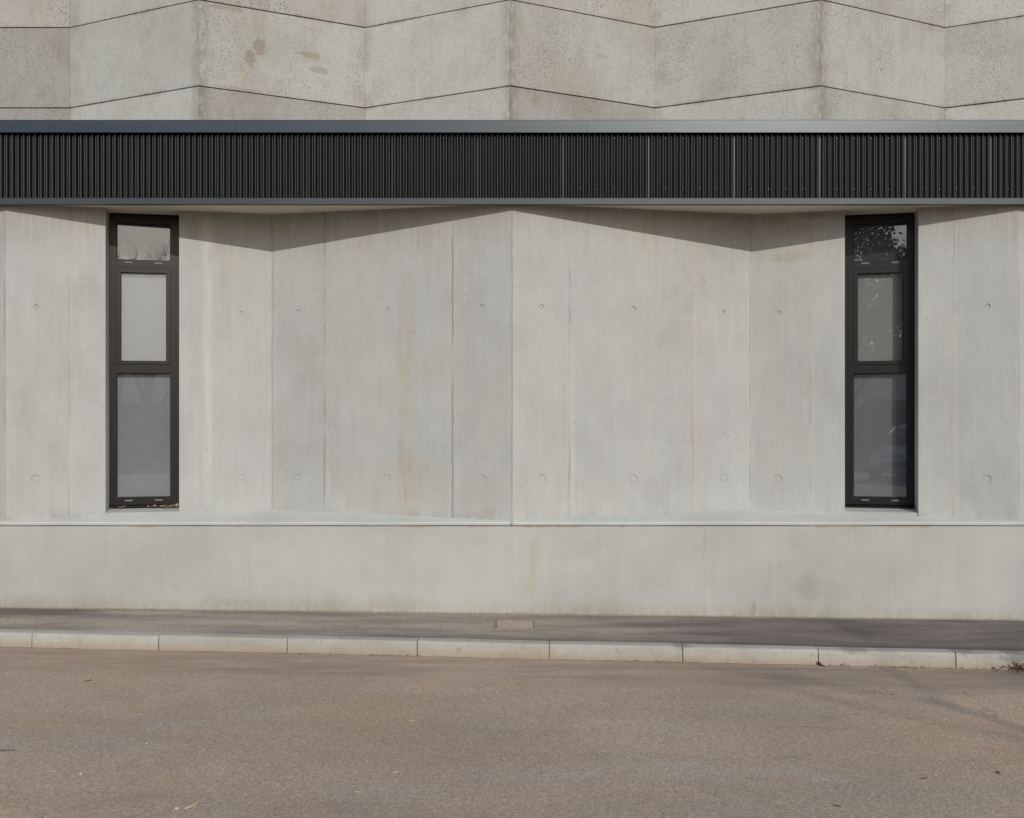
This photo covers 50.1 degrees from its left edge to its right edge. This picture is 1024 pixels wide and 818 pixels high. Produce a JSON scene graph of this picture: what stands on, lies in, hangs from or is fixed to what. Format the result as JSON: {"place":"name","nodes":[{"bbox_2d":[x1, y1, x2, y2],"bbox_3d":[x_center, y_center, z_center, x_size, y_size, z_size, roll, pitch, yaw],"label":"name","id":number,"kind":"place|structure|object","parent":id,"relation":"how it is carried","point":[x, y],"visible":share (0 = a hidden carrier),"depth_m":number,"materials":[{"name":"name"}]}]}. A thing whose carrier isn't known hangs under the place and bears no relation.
{"place":"outdoors","nodes":[
{"label":"outdoors","id":0,"kind":"place"},
{"bbox_2d":[0,647,1023,817],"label":"road","id":1,"kind":"structure","parent":0,"point":[233,734],"depth_m":6.25,"materials":[{"name":"grey asphalt"}]},
{"bbox_2d":[184,802,199,809],"bbox_3d":[-1.500,1.859,5.130,0.014,0.014,0.097,0,0,27],"label":"straw","id":2,"kind":"object","parent":1,"relation":"on","point":[191,805],"visible":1,"depth_m":5.12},
{"bbox_2d":[35,647,978,669],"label":"leaf litter","id":3,"kind":"object","parent":1,"relation":"on","point":[656,661],"visible":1,"depth_m":8.14,"materials":[{"name":"brown plant"}]},
{"bbox_2d":[992,662,1023,671],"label":"leaf pile","id":4,"kind":"object","parent":1,"relation":"on","point":[1018,667],"visible":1,"depth_m":8.02,"materials":[{"name":"brown plant"}]},
{"bbox_2d":[0,608,1023,650],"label":"pavement","id":5,"kind":"structure","parent":0,"point":[994,635],"depth_m":8.84,"materials":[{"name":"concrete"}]},
{"bbox_2d":[495,620,535,629],"bbox_3d":[0.025,1.769,8.905,0.328,0.046,0.328,0,0,0],"label":"utility cover","id":6,"kind":"object","parent":5,"relation":"in","point":[514,624],"visible":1,"depth_m":8.88,"materials":[{"name":"concrete"}]},
{"bbox_2d":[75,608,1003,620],"bbox_3d":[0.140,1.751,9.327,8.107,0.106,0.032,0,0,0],"label":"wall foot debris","id":7,"kind":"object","parent":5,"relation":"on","point":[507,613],"depth_m":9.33,"materials":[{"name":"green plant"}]},
{"bbox_3d":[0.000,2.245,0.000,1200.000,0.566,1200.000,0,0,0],"label":"ground","id":8,"kind":"structure","parent":0,"visible":0},
{"bbox_2d":[159,636,682,660],"bbox_3d":[-0.250,1.927,8.331,15.529,0.447,0.078,0,0,3],"label":"kerb bed","id":9,"kind":"object","parent":8,"relation":"on","point":[417,649],"visible":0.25,"depth_m":8.31,"materials":[{"name":"grey concrete"}]},
{"bbox_2d":[0,629,37,646],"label":"kerb stone","id":10,"kind":"object","parent":9,"relation":"on","point":[15,638],"visible":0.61,"depth_m":8.48,"materials":[{"name":"concrete"}]},
{"bbox_2d":[32,630,161,649],"bbox_3d":[-3.212,1.896,8.494,0.992,0.327,0.120,0,0,3],"label":"kerb stone","id":11,"kind":"object","parent":9,"relation":"on","point":[95,640],"visible":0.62,"depth_m":8.44,"materials":[{"name":"concrete"}]},
{"bbox_2d":[159,632,290,652],"bbox_3d":[-2.213,1.903,8.442,0.994,0.329,0.120,0,0,3],"label":"kerb stone","id":12,"kind":"object","parent":9,"relation":"on","point":[180,641],"visible":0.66,"depth_m":8.39,"materials":[{"name":"concrete"}]},
{"bbox_2d":[288,635,418,655],"bbox_3d":[-1.215,1.914,8.387,0.993,0.328,0.120,0,0,3],"label":"kerb stone","id":13,"kind":"object","parent":9,"relation":"on","point":[354,645],"visible":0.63,"depth_m":8.34,"materials":[{"name":"concrete"}]},
{"bbox_2d":[418,638,548,658],"bbox_3d":[-0.216,1.922,8.326,0.994,0.330,0.120,0,0,3],"label":"kerb stone","id":14,"kind":"object","parent":9,"relation":"on","point":[478,648],"visible":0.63,"depth_m":8.28,"materials":[{"name":"concrete"}]},
{"bbox_2d":[550,641,681,661],"bbox_3d":[0.782,1.930,8.272,0.993,0.320,0.120,0,0,3],"label":"kerb stone","id":15,"kind":"object","parent":9,"relation":"on","point":[620,651],"visible":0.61,"depth_m":8.22,"materials":[{"name":"concrete"}]},
{"bbox_2d":[682,644,817,664],"bbox_3d":[1.781,1.942,8.217,0.995,0.324,0.120,0,0,3],"label":"kerb stone","id":16,"kind":"object","parent":9,"relation":"on","point":[757,654],"visible":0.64,"depth_m":8.17,"materials":[{"name":"concrete"}]},
{"bbox_2d":[816,647,954,667],"bbox_3d":[2.779,1.952,8.158,0.992,0.323,0.120,0,0,3],"label":"kerb stone","id":17,"kind":"object","parent":9,"relation":"on","point":[889,657],"visible":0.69,"depth_m":8.11,"materials":[{"name":"concrete"}]},
{"bbox_2d":[952,650,1023,669],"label":"kerb stone","id":18,"kind":"object","parent":9,"relation":"on","point":[978,659],"visible":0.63,"depth_m":8.06,"materials":[{"name":"concrete"}]},
{"bbox_2d":[0,120,1023,642],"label":"concrete building","id":19,"kind":"structure","parent":8,"relation":"on","point":[732,368],"depth_m":9.51,"materials":[{"name":"grey concrete"}]},
{"bbox_2d":[106,213,178,515],"bbox_3d":[-3.311,-0.415,9.874,0.630,2.730,0.411,0,0,-13],"label":"window","id":20,"kind":"structure","parent":19,"relation":"in","point":[143,248],"depth_m":9.96,"materials":[{"name":"black glass"}]},
{"bbox_2d":[111,503,178,508],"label":"sill leaves","id":21,"kind":"object","parent":19,"relation":"on","point":[175,505],"visible":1,"depth_m":9.89,"materials":[{"name":"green plant"}]},
{"bbox_2d":[0,0,1023,119],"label":"folded concrete block","id":22,"kind":"structure","parent":19,"relation":"on","point":[511,59],"depth_m":15.93,"materials":[{"name":"grey concrete"}]},
{"bbox_2d":[845,213,917,515],"bbox_3d":[3.311,-0.415,9.875,0.630,2.730,0.409,0,0,13],"label":"window","id":23,"kind":"structure","parent":19,"relation":"in","point":[879,248],"depth_m":9.96,"materials":[{"name":"black glass"}]}
]}

